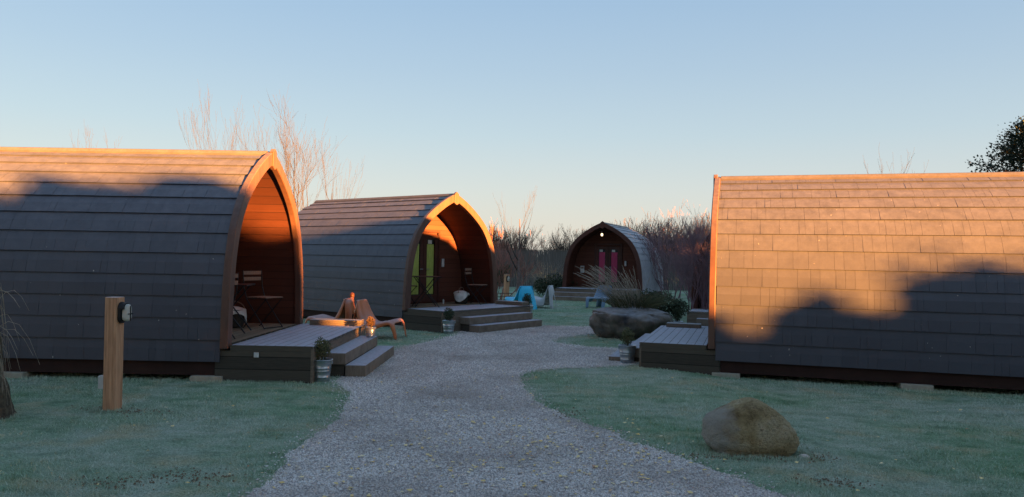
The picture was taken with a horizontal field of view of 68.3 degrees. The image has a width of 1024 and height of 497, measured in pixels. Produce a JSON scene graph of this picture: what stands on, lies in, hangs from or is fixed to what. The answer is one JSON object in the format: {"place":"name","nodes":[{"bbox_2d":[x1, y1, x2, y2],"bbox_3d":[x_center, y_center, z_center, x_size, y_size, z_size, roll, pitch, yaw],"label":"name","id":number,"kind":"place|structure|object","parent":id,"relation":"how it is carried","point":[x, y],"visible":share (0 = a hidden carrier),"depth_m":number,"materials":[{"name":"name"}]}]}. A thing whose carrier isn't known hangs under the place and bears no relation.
{"place":"outdoors","nodes":[
{"label":"outdoors","id":0,"kind":"place"},
{"bbox_2d":[0,265,1023,496],"bbox_3d":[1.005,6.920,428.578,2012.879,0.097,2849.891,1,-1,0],"label":"grass ground","id":1,"kind":"structure","parent":0,"point":[130,436],"depth_m":7.05,"materials":[{"name":"green plant"}]},
{"bbox_2d":[0,287,39,418],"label":"mossy tree","id":2,"kind":"object","parent":1,"relation":"on","point":[7,409],"visible":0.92,"depth_m":6.92,"materials":[{"name":"brown plant"}]},
{"bbox_2d":[70,127,119,147],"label":"bare tree","id":3,"kind":"object","parent":1,"relation":"on","point":[92,137],"visible":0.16,"depth_m":37.78,"materials":[{"name":"brown plant"}]},
{"bbox_2d":[98,297,132,410],"bbox_3d":[-3.883,1.050,7.385,0.307,1.150,0.125,1,-1,6],"label":"light bollard","id":4,"kind":"object","parent":1,"relation":"on","point":[118,312],"visible":0.94,"depth_m":7.33,"materials":[{"name":"brown wood"}]},
{"bbox_2d":[0,147,302,381],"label":"camping pod","id":5,"kind":"object","parent":1,"relation":"on","point":[168,244],"visible":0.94,"depth_m":9.28,"materials":[{"name":"grey wood"}]},
{"bbox_2d":[232,272,238,338],"bbox_3d":[-3.821,0.736,9.645,0.455,0.867,0.416,1,-1,20],"label":"folding chair","id":6,"kind":"object","parent":5,"relation":"on","point":[236,276],"visible":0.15,"depth_m":9.75,"materials":[{"name":"brown wood"}]},
{"bbox_2d":[232,301,244,327],"bbox_3d":[-4.152,0.975,11.249,0.340,0.387,0.340,1,-1,-23],"label":"basket","id":7,"kind":"object","parent":5,"relation":"on","point":[238,319],"visible":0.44,"depth_m":11.14,"materials":[{"name":"brown wicker"}]},
{"bbox_2d":[233,306,246,322],"bbox_3d":[-4.155,0.996,11.257,0.387,0.265,0.375,1,-1,-23],"label":"cloth","id":8,"kind":"object","parent":7,"relation":"on","point":[242,311],"visible":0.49,"depth_m":11.20,"materials":[{"name":"fabric"}]},
{"bbox_2d":[233,283,254,333],"bbox_3d":[-3.987,0.839,10.629,0.600,0.681,0.600,1,-1,-8],"label":"bistro table","id":9,"kind":"object","parent":5,"relation":"on","point":[245,284],"visible":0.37,"depth_m":10.84,"materials":[{"name":"black metal"}]},
{"bbox_2d":[242,270,283,328],"bbox_3d":[-3.734,0.759,11.329,0.455,0.867,0.416,1,-1,22],"label":"folding chair","id":10,"kind":"object","parent":5,"relation":"on","point":[251,279],"visible":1,"depth_m":11.33,"materials":[{"name":"brown wood"}]},
{"bbox_2d":[176,93,261,149],"bbox_3d":[-10.337,-2.094,25.730,2.911,7.669,2.060,1,-1,25],"label":"bare tree","id":11,"kind":"object","parent":1,"relation":"on","point":[202,129],"visible":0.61,"depth_m":26.13,"materials":[{"name":"brown plant"}]},
{"bbox_2d":[188,84,249,149],"bbox_3d":[-9.613,-1.748,25.350,2.139,6.996,2.448,1,-1,-14],"label":"bare tree","id":12,"kind":"object","parent":1,"relation":"on","point":[235,126],"visible":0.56,"depth_m":24.65,"materials":[{"name":"brown plant"}]},
{"bbox_2d":[228,106,310,173],"bbox_3d":[-8.839,-1.709,26.909,2.441,6.981,2.549,1,-1,31],"label":"bare tree","id":13,"kind":"object","parent":1,"relation":"on","point":[263,141],"visible":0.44,"depth_m":27.18,"materials":[{"name":"brown plant"}]},
{"bbox_2d":[235,86,346,209],"bbox_3d":[-6.892,-1.809,24.047,3.370,7.179,3.206,1,-1,0],"label":"bare tree","id":14,"kind":"object","parent":1,"relation":"on","point":[285,167],"visible":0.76,"depth_m":24.23,"materials":[{"name":"brown plant"}]},
{"bbox_2d":[280,123,318,211],"bbox_3d":[-6.684,-1.070,23.223,1.455,5.690,1.968,1,-1,-17],"label":"bare tree","id":15,"kind":"object","parent":1,"relation":"on","point":[288,163],"visible":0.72,"depth_m":23.34,"materials":[{"name":"brown plant"}]},
{"bbox_2d":[215,318,393,383],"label":"timber deck","id":16,"kind":"structure","parent":1,"relation":"on","point":[286,355],"depth_m":9.56,"materials":[{"name":"grey wood"}]},
{"bbox_2d":[365,326,375,337],"bbox_3d":[-2.163,1.282,11.534,0.169,0.167,0.169,1,-1,0],"label":"galvanised bucket","id":17,"kind":"object","parent":16,"relation":"on","point":[370,332],"visible":0.98,"depth_m":11.47,"materials":[{"name":"metal"}]},
{"bbox_2d":[366,316,374,326],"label":"box plant","id":18,"kind":"object","parent":17,"relation":"on","point":[370,323],"visible":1,"depth_m":11.52,"materials":[{"name":"plant"}]},
{"bbox_2d":[314,358,332,381],"bbox_3d":[-2.336,1.490,9.252,0.272,0.270,0.272,1,-1,0],"label":"galvanised bucket","id":19,"kind":"object","parent":1,"relation":"on","point":[322,368],"visible":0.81,"depth_m":9.15,"materials":[{"name":"metal"}]},
{"bbox_2d":[314,337,331,359],"bbox_3d":[-2.329,1.238,9.252,0.240,0.326,0.253,1,-1,0],"label":"box plant","id":20,"kind":"object","parent":19,"relation":"on","point":[323,347],"visible":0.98,"depth_m":9.23,"materials":[{"name":"green plant"}]},
{"bbox_2d":[305,297,356,322],"bbox_3d":[-3.522,1.317,14.797,0.967,0.716,0.755,1,-1,8],"label":"lounge chair","id":21,"kind":"object","parent":1,"relation":"on","point":[346,309],"visible":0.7,"depth_m":14.62,"materials":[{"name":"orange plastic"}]},
{"bbox_2d":[315,141,363,199],"bbox_3d":[-5.882,-1.022,25.189,1.790,5.668,1.009,1,-1,0],"label":"bare tree","id":22,"kind":"object","parent":1,"relation":"on","point":[336,178],"visible":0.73,"depth_m":25.26,"materials":[{"name":"brown plant"}]},
{"bbox_2d":[350,292,353,318],"bbox_3d":[-3.193,1.276,15.035,0.100,0.810,0.097,1,-1,0],"label":"garden post","id":23,"kind":"object","parent":1,"relation":"on","point":[352,294],"visible":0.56,"depth_m":15.00,"materials":[{"name":"brown wood"}]},
{"bbox_2d":[353,299,406,339],"bbox_3d":[-2.530,1.328,14.240,0.967,0.716,0.755,1,-1,12],"label":"lounge chair","id":24,"kind":"object","parent":1,"relation":"on","point":[362,310],"visible":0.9,"depth_m":14.12,"materials":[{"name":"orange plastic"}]},
{"bbox_2d":[298,192,496,328],"bbox_3d":[-3.259,0.241,18.666,4.985,3.087,3.160,0,-1,37],"label":"camping pod","id":25,"kind":"object","parent":1,"relation":"on","point":[377,253],"visible":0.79,"depth_m":17.70,"materials":[{"name":"grey wood"}]},
{"bbox_2d":[411,235,423,302],"bbox_3d":[-2.235,0.464,17.573,0.097,1.590,0.490,0,-1,37],"label":"door","id":26,"kind":"structure","parent":25,"relation":"in","point":[418,261],"depth_m":17.68,"materials":[{"name":"green glass"}]},
{"bbox_2d":[412,276,441,306],"bbox_3d":[-1.901,0.949,16.643,0.600,0.681,0.600,1,-1,-15],"label":"bistro table","id":27,"kind":"object","parent":25,"relation":"on","point":[424,289],"visible":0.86,"depth_m":16.45,"materials":[{"name":"black metal"}]},
{"bbox_2d":[422,235,437,301],"bbox_3d":[-1.954,0.474,17.988,0.043,1.590,0.490,0,-1,37],"label":"door","id":28,"kind":"structure","parent":25,"relation":"in","point":[430,249],"depth_m":18.00,"materials":[{"name":"green glass"}]},
{"bbox_2d":[455,287,467,303],"bbox_3d":[-1.206,1.109,17.945,0.340,0.387,0.340,1,-1,21],"label":"basket","id":29,"kind":"object","parent":25,"relation":"on","point":[464,301],"visible":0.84,"depth_m":17.83,"materials":[{"name":"brown wicker"}]},
{"bbox_2d":[453,290,469,301],"bbox_3d":[-1.215,1.129,17.948,0.375,0.265,0.387,1,-1,21],"label":"cloth","id":30,"kind":"object","parent":29,"relation":"on","point":[461,295],"visible":0.98,"depth_m":17.78,"materials":[{"name":"fabric"}]},
{"bbox_2d":[464,268,487,304],"bbox_3d":[-0.850,0.890,17.929,0.455,0.867,0.416,1,-1,20],"label":"folding chair","id":31,"kind":"object","parent":25,"relation":"on","point":[473,284],"visible":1,"depth_m":17.90,"materials":[{"name":"brown wood"}]},
{"bbox_2d":[442,320,455,333],"bbox_3d":[-1.278,1.582,15.221,0.272,0.270,0.272,1,-1,0],"label":"galvanised bucket","id":32,"kind":"object","parent":1,"relation":"on","point":[448,327],"visible":1,"depth_m":15.13,"materials":[{"name":"metal"}]},
{"bbox_2d":[443,308,454,320],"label":"box plant","id":33,"kind":"object","parent":32,"relation":"on","point":[449,314],"visible":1,"depth_m":15.20,"materials":[{"name":"green plant"}]},
{"bbox_2d":[36,376,882,489],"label":"soil crumbs","id":34,"kind":"object","parent":1,"relation":"on","point":[229,475],"visible":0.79,"depth_m":5.37,"materials":[{"name":"brown soil"}]},
{"bbox_2d":[401,300,541,332],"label":"timber deck","id":35,"kind":"structure","parent":1,"relation":"on","point":[498,315],"depth_m":15.99,"materials":[{"name":"grey wood"}]},
{"bbox_2d":[497,293,511,297],"bbox_3d":[-0.375,1.626,24.014,0.774,0.430,0.022,1,-1,-5],"label":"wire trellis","id":36,"kind":"object","parent":1,"relation":"on","point":[500,296],"visible":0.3,"depth_m":24.02,"materials":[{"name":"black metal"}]},
{"bbox_2d":[497,264,512,284],"bbox_3d":[-0.860,1.337,37.993,1.768,1.350,1.028,1,-1,0],"label":"green shrub","id":37,"kind":"object","parent":1,"relation":"on","point":[499,272],"visible":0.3,"depth_m":37.78,"materials":[{"name":"green plant"}]},
{"bbox_2d":[504,274,509,298],"bbox_3d":[-0.157,1.384,25.138,0.140,1.050,0.247,1,-1,-30],"label":"light bollard","id":38,"kind":"object","parent":1,"relation":"on","point":[506,282],"visible":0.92,"depth_m":25.12,"materials":[{"name":"brown wood"}]},
{"bbox_2d":[489,220,526,261],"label":"hedge shrub","id":39,"kind":"object","parent":1,"relation":"on","point":[493,233],"visible":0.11,"depth_m":44.95,"materials":[{"name":"brown plant"}]},
{"bbox_2d":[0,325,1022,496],"bbox_3d":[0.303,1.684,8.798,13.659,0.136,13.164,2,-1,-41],"label":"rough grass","id":40,"kind":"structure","parent":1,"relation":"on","point":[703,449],"depth_m":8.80,"materials":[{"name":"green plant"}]},
{"bbox_2d":[489,222,540,279],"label":"hedge shrub","id":41,"kind":"object","parent":1,"relation":"on","point":[525,242],"visible":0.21,"depth_m":45.42,"materials":[{"name":"brown plant"}]},
{"bbox_2d":[494,186,537,292],"bbox_3d":[0.062,-0.122,24.689,1.470,4.063,1.431,1,-1,0],"label":"birch tree","id":42,"kind":"object","parent":1,"relation":"on","point":[517,268],"visible":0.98,"depth_m":24.52,"materials":[{"name":"brown plant"}]},
{"bbox_2d":[490,224,543,299],"bbox_3d":[-0.561,0.405,26.657,3.518,3.014,3.418,1,-1,0],"label":"bush","id":43,"kind":"object","parent":1,"relation":"on","point":[502,262],"visible":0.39,"depth_m":26.30,"materials":[{"name":"red plant"}]},
{"bbox_2d":[504,286,536,309],"bbox_3d":[0.262,1.484,22.984,0.755,0.716,0.967,1,-1,-28],"label":"lounge chair","id":44,"kind":"object","parent":1,"relation":"on","point":[521,291],"visible":0.72,"depth_m":22.68,"materials":[{"name":"blue plastic"}]},
{"bbox_2d":[506,227,548,283],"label":"hedge shrub","id":45,"kind":"object","parent":1,"relation":"on","point":[522,250],"visible":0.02,"depth_m":45.33,"materials":[{"name":"brown plant"}]},
{"bbox_2d":[529,285,556,308],"bbox_3d":[0.898,1.505,23.738,0.967,0.716,0.755,1,-1,20],"label":"lounge chair","id":46,"kind":"object","parent":1,"relation":"on","point":[547,299],"visible":0.73,"depth_m":23.44,"materials":[{"name":"grey plastic"}]},
{"bbox_2d":[523,260,563,290],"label":"ornamental grass","id":47,"kind":"object","parent":1,"relation":"on","point":[541,275],"depth_m":30.82,"materials":[{"name":"plant"}]},
{"bbox_2d":[532,272,576,295],"bbox_3d":[1.728,1.511,30.505,1.894,1.117,1.312,1,-1,0],"label":"green shrub","id":48,"kind":"object","parent":1,"relation":"on","point":[557,283],"visible":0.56,"depth_m":30.41,"materials":[{"name":"green plant"}]},
{"bbox_2d":[531,227,579,279],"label":"hedge shrub","id":49,"kind":"object","parent":1,"relation":"on","point":[553,245],"visible":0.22,"depth_m":43.38,"materials":[{"name":"brown plant"}]},
{"bbox_2d":[544,228,588,249],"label":"hedge shrub","id":50,"kind":"object","parent":1,"relation":"on","point":[562,239],"visible":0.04,"depth_m":44.57,"materials":[{"name":"brown plant"}]},
{"bbox_2d":[561,224,586,242],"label":"hedge shrub","id":51,"kind":"object","parent":1,"relation":"on","point":[571,234],"visible":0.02,"depth_m":43.28,"materials":[{"name":"brown plant"}]},
{"bbox_2d":[495,249,692,290],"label":"boundary fence","id":52,"kind":"object","parent":1,"relation":"on","point":[551,256],"visible":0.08,"depth_m":40.12,"materials":[{"name":"brown wood"}]},
{"bbox_2d":[553,287,640,301],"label":"timber deck","id":53,"kind":"structure","parent":1,"relation":"on","point":[571,294],"depth_m":28.11,"materials":[{"name":"grey wood"}]},
{"bbox_2d":[586,285,612,307],"bbox_3d":[2.847,1.544,24.191,0.755,0.716,0.967,1,-1,30],"label":"lounge chair","id":54,"kind":"object","parent":1,"relation":"on","point":[601,303],"visible":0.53,"depth_m":24.36,"materials":[{"name":"blue plastic"}]},
{"bbox_2d":[562,221,662,299],"bbox_3d":[4.323,0.530,31.342,3.160,3.087,5.065,1,-1,21],"label":"camping pod","id":55,"kind":"object","parent":1,"relation":"on","point":[613,247],"visible":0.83,"depth_m":29.98,"materials":[{"name":"wood"}]},
{"bbox_2d":[595,247,607,285],"bbox_3d":[3.585,0.721,30.109,0.490,1.590,0.043,1,-1,21],"label":"door","id":56,"kind":"structure","parent":55,"relation":"in","point":[601,252],"depth_m":30.11,"materials":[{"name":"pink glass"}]},
{"bbox_2d":[608,247,620,286],"bbox_3d":[4.052,0.726,29.931,0.490,1.590,0.043,1,-1,21],"label":"door","id":57,"kind":"structure","parent":55,"relation":"in","point":[613,252],"depth_m":29.93,"materials":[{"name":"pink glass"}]},
{"bbox_2d":[589,306,673,339],"bbox_3d":[2.417,1.598,15.148,1.764,0.897,1.571,1,-1,0],"label":"boulder","id":58,"kind":"object","parent":1,"relation":"on","point":[608,322],"visible":0.66,"depth_m":14.59,"materials":[{"name":"grey stone"}]},
{"bbox_2d":[574,265,649,307],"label":"ornamental grass","id":59,"kind":"object","parent":58,"relation":"in","point":[611,282],"depth_m":15.12,"materials":[{"name":"plant"}]},
{"bbox_2d":[590,291,677,310],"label":"ornamental grass","id":60,"kind":"object","parent":58,"relation":"in","point":[649,304],"depth_m":14.89,"materials":[{"name":"green plant"}]},
{"bbox_2d":[623,288,690,317],"bbox_3d":[2.895,1.107,15.325,1.436,0.603,0.642,1,-1,-10],"label":"green shrub","id":61,"kind":"object","parent":58,"relation":"in","point":[677,307],"visible":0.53,"depth_m":15.25,"materials":[{"name":"green plant"}]},
{"bbox_2d":[610,212,672,247],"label":"hedge shrub","id":62,"kind":"object","parent":1,"relation":"on","point":[636,230],"visible":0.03,"depth_m":42.35,"materials":[{"name":"brown plant"}]},
{"bbox_2d":[624,220,686,270],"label":"hedge shrub","id":63,"kind":"object","parent":1,"relation":"on","point":[654,232],"visible":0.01,"depth_m":43.51,"materials":[{"name":"brown plant"}]},
{"bbox_2d":[609,322,719,374],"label":"timber deck","id":64,"kind":"structure","parent":1,"relation":"on","point":[678,346],"depth_m":10.88,"materials":[{"name":"grey wood"}]},
{"bbox_2d":[638,215,709,298],"bbox_3d":[6.557,0.296,31.206,4.785,3.593,3.800,1,-1,0],"label":"bush","id":65,"kind":"object","parent":1,"relation":"on","point":[654,254],"visible":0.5,"depth_m":30.89,"materials":[{"name":"brown plant"}]},
{"bbox_2d":[639,219,710,287],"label":"hedge shrub","id":66,"kind":"object","parent":1,"relation":"on","point":[673,236],"visible":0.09,"depth_m":42.81,"materials":[{"name":"brown plant"}]},
{"bbox_2d":[647,203,710,309],"bbox_3d":[4.638,0.350,17.753,3.070,3.074,2.724,1,-1,27],"label":"bush","id":67,"kind":"object","parent":1,"relation":"on","point":[703,287],"visible":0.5,"depth_m":17.55,"materials":[{"name":"brown plant"}]},
{"bbox_2d":[651,206,710,292],"bbox_3d":[5.656,0.364,21.123,2.873,3.164,2.939,1,-1,-15],"label":"bush","id":68,"kind":"object","parent":1,"relation":"on","point":[679,238],"visible":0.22,"depth_m":21.34,"materials":[{"name":"brown plant"}]},
{"bbox_2d":[664,202,698,242],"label":"hedge shrub","id":69,"kind":"object","parent":1,"relation":"on","point":[679,222],"visible":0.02,"depth_m":44.94,"materials":[{"name":"brown plant"}]},
{"bbox_2d":[675,211,710,264],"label":"hedge shrub","id":70,"kind":"object","parent":1,"relation":"on","point":[703,223],"visible":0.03,"depth_m":42.77,"materials":[{"name":"brown plant"}]},
{"bbox_2d":[687,309,707,326],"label":"timber deck","id":71,"kind":"structure","parent":1,"relation":"on","point":[697,316],"depth_m":16.62,"materials":[{"name":"grey wood"}]},
{"bbox_2d":[691,233,709,308],"bbox_3d":[6.524,0.421,19.479,3.160,3.087,4.985,1,-1,20],"label":"camping pod","id":72,"kind":"object","parent":1,"relation":"on","point":[696,304],"visible":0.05,"depth_m":17.64,"materials":[{"name":"wood"}]},
{"bbox_2d":[701,397,799,456],"bbox_3d":[1.956,1.476,6.250,0.780,0.479,0.503,1,-1,0],"label":"boulder","id":73,"kind":"object","parent":1,"relation":"on","point":[748,426],"visible":0.91,"depth_m":6.03,"materials":[{"name":"stone"}]},
{"bbox_2d":[708,172,1023,391],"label":"camping pod","id":74,"kind":"object","parent":1,"relation":"on","point":[911,281],"visible":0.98,"depth_m":10.25,"materials":[{"name":"brown wood"}]},
{"bbox_2d":[855,143,928,173],"bbox_3d":[15.727,-1.045,32.083,2.606,6.629,2.884,1,-1,0],"label":"bare tree","id":75,"kind":"object","parent":1,"relation":"on","point":[893,167],"visible":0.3,"depth_m":31.47,"materials":[{"name":"brown plant"}]},
{"bbox_2d":[965,116,1023,171],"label":"conifer","id":76,"kind":"object","parent":1,"relation":"on","point":[1016,140],"visible":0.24,"depth_m":19.72,"materials":[{"name":"green plant"}]},
{"bbox_2d":[0,0,1023,254],"label":"sky","id":77,"kind":"structure","parent":0,"point":[617,110],"materials":[{"name":"blue"}]},
{"bbox_2d":[227,325,800,496],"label":"gravel path","id":78,"kind":"structure","parent":0,"point":[473,404],"depth_m":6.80,"materials":[{"name":"grey gravel"}]},
{"bbox_2d":[1,368,983,496],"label":"fallen leaves","id":79,"kind":"object","parent":78,"relation":"on","point":[484,423],"visible":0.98,"depth_m":5.81,"materials":[{"name":"brown plant"}]},
{"bbox_2d":[618,344,635,362],"bbox_3d":[1.733,1.586,11.362,0.272,0.270,0.272,1,-1,0],"label":"galvanised bucket","id":80,"kind":"object","parent":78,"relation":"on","point":[627,353],"visible":0.97,"depth_m":11.27,"materials":[{"name":"metal"}]},
{"bbox_2d":[619,327,634,345],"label":"box plant","id":81,"kind":"object","parent":80,"relation":"on","point":[626,338],"visible":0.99,"depth_m":11.34,"materials":[{"name":"green plant"}]},
{"bbox_2d":[673,314,681,321],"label":"box plant","id":82,"kind":"object","parent":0,"point":[677,319],"visible":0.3,"depth_m":15.95,"materials":[{"name":"green plant"}]},
{"bbox_3d":[0.354,1.501,17.983,0.299,0.297,0.299,1,-1,0],"label":"galvanised bucket","id":83,"kind":"object","parent":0,"visible":0},
{"bbox_2d":[522,293,531,303],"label":"box plant","id":84,"kind":"object","parent":83,"relation":"in","point":[526,299],"visible":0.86,"depth_m":17.96,"materials":[{"name":"green plant"}]}
]}

